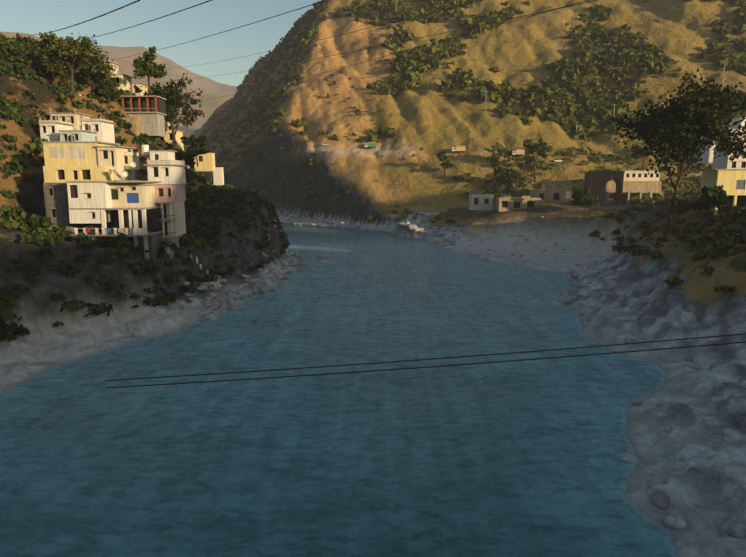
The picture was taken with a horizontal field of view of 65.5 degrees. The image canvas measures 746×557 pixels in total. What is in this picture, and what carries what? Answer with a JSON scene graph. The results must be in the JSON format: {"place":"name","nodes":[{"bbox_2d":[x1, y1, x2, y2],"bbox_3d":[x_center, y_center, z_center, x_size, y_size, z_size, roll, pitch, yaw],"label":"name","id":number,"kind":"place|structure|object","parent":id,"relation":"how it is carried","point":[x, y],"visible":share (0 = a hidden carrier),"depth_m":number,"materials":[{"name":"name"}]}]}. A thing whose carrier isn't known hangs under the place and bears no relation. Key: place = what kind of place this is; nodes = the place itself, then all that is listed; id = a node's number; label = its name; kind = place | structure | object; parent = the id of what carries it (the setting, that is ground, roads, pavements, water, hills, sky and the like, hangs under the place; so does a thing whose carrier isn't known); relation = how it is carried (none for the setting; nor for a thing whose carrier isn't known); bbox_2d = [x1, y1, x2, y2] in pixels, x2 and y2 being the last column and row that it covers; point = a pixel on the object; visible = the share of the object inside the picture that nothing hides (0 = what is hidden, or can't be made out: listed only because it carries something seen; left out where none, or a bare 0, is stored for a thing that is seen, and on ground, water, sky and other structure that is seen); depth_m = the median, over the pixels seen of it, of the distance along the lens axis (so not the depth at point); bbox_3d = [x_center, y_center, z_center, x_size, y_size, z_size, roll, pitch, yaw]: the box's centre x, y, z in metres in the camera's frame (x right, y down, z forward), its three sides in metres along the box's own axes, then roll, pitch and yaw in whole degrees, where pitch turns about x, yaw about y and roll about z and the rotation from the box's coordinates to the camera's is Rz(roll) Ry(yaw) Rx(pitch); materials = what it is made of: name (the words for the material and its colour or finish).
{"place":"outdoors","nodes":[
{"label":"outdoors","id":0,"kind":"place"},
{"bbox_2d":[0,31,229,146],"bbox_3d":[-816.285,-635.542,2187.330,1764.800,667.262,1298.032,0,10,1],"label":"distant mountain","id":1,"kind":"structure","parent":0,"point":[211,105],"depth_m":2530.51,"materials":[{"name":"grey stone"}]},
{"bbox_2d":[0,0,320,85],"label":"sky","id":2,"kind":"structure","parent":0,"point":[32,17],"materials":[{"name":"blue"}]},
{"bbox_2d":[90,45,237,97],"bbox_3d":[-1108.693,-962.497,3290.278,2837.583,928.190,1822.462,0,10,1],"label":"distant mountain","id":3,"kind":"structure","parent":0,"point":[203,84],"depth_m":3841.21,"materials":[{"name":"grey stone"}]},
{"bbox_2d":[0,222,678,556],"bbox_3d":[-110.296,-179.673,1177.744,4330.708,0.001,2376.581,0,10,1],"label":"river water","id":4,"kind":"structure","parent":0,"point":[512,459],"depth_m":64.12,"materials":[{"name":"blue liquid"}]},
{"bbox_2d":[0,0,745,556],"bbox_3d":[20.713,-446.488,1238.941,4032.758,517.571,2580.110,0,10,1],"label":"hillside terrain","id":5,"kind":"structure","parent":0,"point":[626,294],"depth_m":203.76,"materials":[{"name":"brown soil"}]},
{"bbox_2d":[36,56,66,85],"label":"town tree","id":6,"kind":"object","parent":5,"relation":"on","point":[54,66],"visible":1,"depth_m":151.75,"materials":[{"name":"green plant"}]},
{"bbox_2d":[43,183,83,238],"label":"building","id":7,"kind":"structure","parent":5,"relation":"on","point":[56,202],"depth_m":115.69,"materials":[{"name":"white paint"}]},
{"bbox_2d":[15,31,116,102],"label":"town tree","id":8,"kind":"object","parent":5,"relation":"on","point":[75,51],"visible":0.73,"depth_m":152.30,"materials":[{"name":"green plant"}]},
{"bbox_2d":[74,66,111,93],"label":"town tree","id":9,"kind":"object","parent":5,"relation":"on","point":[86,76],"visible":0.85,"depth_m":163.54,"materials":[{"name":"green plant"}]},
{"bbox_2d":[95,78,123,110],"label":"town tree","id":10,"kind":"object","parent":5,"relation":"on","point":[107,89],"visible":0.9,"depth_m":164.48,"materials":[{"name":"green plant"}]},
{"bbox_2d":[37,46,184,150],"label":"buildings","id":11,"kind":"structure","parent":5,"relation":"on","point":[63,126],"depth_m":146.14,"materials":[{"name":"white paint"}]},
{"bbox_2d":[68,206,162,261],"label":"building","id":12,"kind":"structure","parent":5,"relation":"on","point":[143,226],"depth_m":114.12,"materials":[{"name":"paint"}]},
{"bbox_2d":[43,162,161,207],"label":"white house","id":13,"kind":"structure","parent":12,"relation":"on","point":[93,187],"depth_m":114.29,"materials":[{"name":"grey paint"}]},
{"bbox_2d":[41,135,148,179],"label":"yellow house","id":14,"kind":"structure","parent":13,"relation":"on","point":[72,152],"depth_m":119.65,"materials":[{"name":"paint"}]},
{"bbox_2d":[110,70,132,92],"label":"building","id":15,"kind":"structure","parent":5,"relation":"on","point":[125,81],"depth_m":179.90,"materials":[{"name":"white paint"}]},
{"bbox_2d":[121,117,141,135],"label":"retaining wall","id":16,"kind":"structure","parent":5,"relation":"on","point":[135,128],"depth_m":169.92,"materials":[{"name":"beige concrete"}]},
{"bbox_2d":[120,95,166,136],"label":"building","id":17,"kind":"structure","parent":5,"relation":"on","point":[150,111],"depth_m":173.60,"materials":[{"name":"concrete"}]},
{"bbox_2d":[0,33,290,343],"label":"hillside shrubs","id":18,"kind":"object","parent":5,"relation":"on","point":[212,194],"visible":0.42,"depth_m":134.22,"materials":[{"name":"green plant"}]},
{"bbox_2d":[132,46,166,95],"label":"lopped tree","id":19,"kind":"object","parent":5,"relation":"on","point":[147,66],"visible":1,"depth_m":176.83,"materials":[{"name":"green plant"}]},
{"bbox_2d":[144,150,188,258],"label":"tall pink house","id":20,"kind":"structure","parent":5,"relation":"on","point":[166,168],"depth_m":119.69,"materials":[{"name":"grey"}]},
{"bbox_2d":[134,73,204,157],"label":"tree","id":21,"kind":"object","parent":5,"relation":"on","point":[170,93],"visible":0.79,"depth_m":184.11,"materials":[{"name":"green plant"}]},
{"bbox_2d":[164,102,174,122],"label":"town tree","id":22,"kind":"object","parent":5,"relation":"on","point":[169,117],"visible":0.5,"depth_m":181.64,"materials":[{"name":"green plant"}]},
{"bbox_2d":[173,146,198,172],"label":"cliff top tree","id":23,"kind":"object","parent":5,"relation":"on","point":[188,155],"visible":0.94,"depth_m":183.40,"materials":[{"name":"green plant"}]},
{"bbox_2d":[180,135,209,165],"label":"tree","id":24,"kind":"object","parent":5,"relation":"on","point":[201,141],"visible":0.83,"depth_m":185.25,"materials":[{"name":"green plant"}]},
{"bbox_2d":[190,252,218,282],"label":"steps","id":25,"kind":"structure","parent":5,"relation":"on","point":[201,266],"depth_m":130.32,"materials":[{"name":"grey concrete"}]},
{"bbox_2d":[187,153,223,185],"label":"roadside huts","id":26,"kind":"object","parent":5,"relation":"on","point":[206,162],"visible":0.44,"depth_m":236.20,"materials":[{"name":"yellow paint"}]},
{"bbox_2d":[198,0,381,218],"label":"dark scrub","id":27,"kind":"object","parent":5,"relation":"on","point":[262,103],"visible":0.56,"depth_m":532.81,"materials":[{"name":"green plant"}]},
{"bbox_2d":[34,0,596,103],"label":"power lines","id":28,"kind":"object","parent":5,"relation":"on","point":[299,44],"visible":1,"depth_m":42.80,"materials":[{"name":"black metal"}]},
{"bbox_2d":[303,34,402,141],"bbox_3d":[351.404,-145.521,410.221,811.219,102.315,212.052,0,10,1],"label":"shrubs","id":29,"kind":"object","parent":5,"relation":"on","point":[349,97],"visible":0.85,"depth_m":419.40,"materials":[{"name":"green plant"}]},
{"bbox_2d":[364,142,375,148],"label":"green truck","id":30,"kind":"object","parent":5,"relation":"on","point":[372,145],"visible":0.98,"depth_m":365.31,"materials":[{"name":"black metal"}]},
{"bbox_2d":[435,151,455,175],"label":"roadside tree","id":31,"kind":"object","parent":5,"relation":"on","point":[446,163],"visible":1,"depth_m":324.44,"materials":[{"name":"green plant"}]},
{"bbox_2d":[451,146,464,152],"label":"yellow truck","id":32,"kind":"object","parent":5,"relation":"on","point":[460,149],"visible":0.94,"depth_m":343.59,"materials":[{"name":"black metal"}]},
{"bbox_2d":[177,216,745,548],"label":"bank boulders","id":33,"kind":"object","parent":5,"relation":"on","point":[659,498],"visible":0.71,"depth_m":123.62,"materials":[{"name":"grey stone"}]},
{"bbox_2d":[493,165,526,193],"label":"round tree","id":34,"kind":"object","parent":5,"relation":"on","point":[509,180],"visible":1,"depth_m":306.68,"materials":[{"name":"green plant"}]},
{"bbox_2d":[290,0,745,142],"bbox_3d":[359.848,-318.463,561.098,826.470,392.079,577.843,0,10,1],"label":"mountain trees","id":35,"kind":"object","parent":5,"relation":"on","point":[622,46],"visible":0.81,"depth_m":422.78,"materials":[{"name":"green plant"}]},
{"bbox_2d":[511,149,524,155],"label":"truck","id":36,"kind":"object","parent":5,"relation":"on","point":[520,152],"visible":0.98,"depth_m":337.84,"materials":[{"name":"beige metal"}]},
{"bbox_2d":[469,185,570,211],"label":"buildings","id":37,"kind":"structure","parent":5,"relation":"on","point":[534,198],"depth_m":258.37,"materials":[{"name":"grey paint"}]},
{"bbox_2d":[522,138,547,182],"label":"tree","id":38,"kind":"object","parent":5,"relation":"on","point":[539,148],"visible":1,"depth_m":315.20,"materials":[{"name":"green plant"}]},
{"bbox_2d":[381,143,711,220],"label":"mountain shrubs","id":39,"kind":"object","parent":5,"relation":"on","point":[688,193],"visible":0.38,"depth_m":316.50,"materials":[{"name":"green plant"}]},
{"bbox_2d":[565,191,570,198],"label":"white sign board","id":40,"kind":"object","parent":5,"relation":"on","point":[568,195],"visible":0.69,"depth_m":257.20,"materials":[{"name":"metal"}]},
{"bbox_2d":[571,188,599,213],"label":"beach tree","id":41,"kind":"object","parent":5,"relation":"on","point":[580,198],"visible":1,"depth_m":233.20,"materials":[{"name":"green plant"}]},
{"bbox_2d":[430,197,745,294],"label":"bank bushes","id":42,"kind":"object","parent":5,"relation":"on","point":[692,228],"visible":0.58,"depth_m":126.00,"materials":[{"name":"green plant"}]},
{"bbox_2d":[584,171,624,204],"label":"building","id":43,"kind":"structure","parent":5,"relation":"on","point":[595,183],"depth_m":274.94,"materials":[{"name":"concrete"}]},
{"bbox_2d":[606,170,661,203],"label":"long cream house","id":44,"kind":"structure","parent":5,"relation":"on","point":[640,182],"depth_m":287.19,"materials":[{"name":"beige paint"}]},
{"bbox_2d":[630,144,653,169],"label":"tree","id":45,"kind":"object","parent":5,"relation":"on","point":[637,151],"visible":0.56,"depth_m":321.78,"materials":[{"name":"green plant"}]},
{"bbox_2d":[610,68,745,232],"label":"tree","id":46,"kind":"object","parent":5,"relation":"on","point":[681,141],"visible":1,"depth_m":147.05,"materials":[{"name":"green plant"}]},
{"bbox_2d":[692,185,730,220],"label":"small tree","id":47,"kind":"object","parent":5,"relation":"on","point":[716,197],"visible":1,"depth_m":150.14,"materials":[{"name":"green plant"}]},
{"bbox_2d":[696,117,745,162],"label":"houses","id":48,"kind":"structure","parent":5,"relation":"on","point":[707,156],"depth_m":198.56,"materials":[{"name":"white paint"}]},
{"bbox_2d":[698,169,745,214],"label":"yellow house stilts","id":49,"kind":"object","parent":5,"relation":"on","point":[733,181],"visible":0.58,"depth_m":153.85,"materials":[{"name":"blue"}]},
{"bbox_2d":[711,146,745,168],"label":"white house","id":50,"kind":"structure","parent":5,"relation":"on","point":[721,162],"depth_m":172.45,"materials":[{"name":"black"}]},
{"bbox_2d":[106,333,745,387],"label":"power lines","id":51,"kind":"object","parent":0,"point":[426,359],"visible":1,"depth_m":62.74,"materials":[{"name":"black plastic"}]}
]}

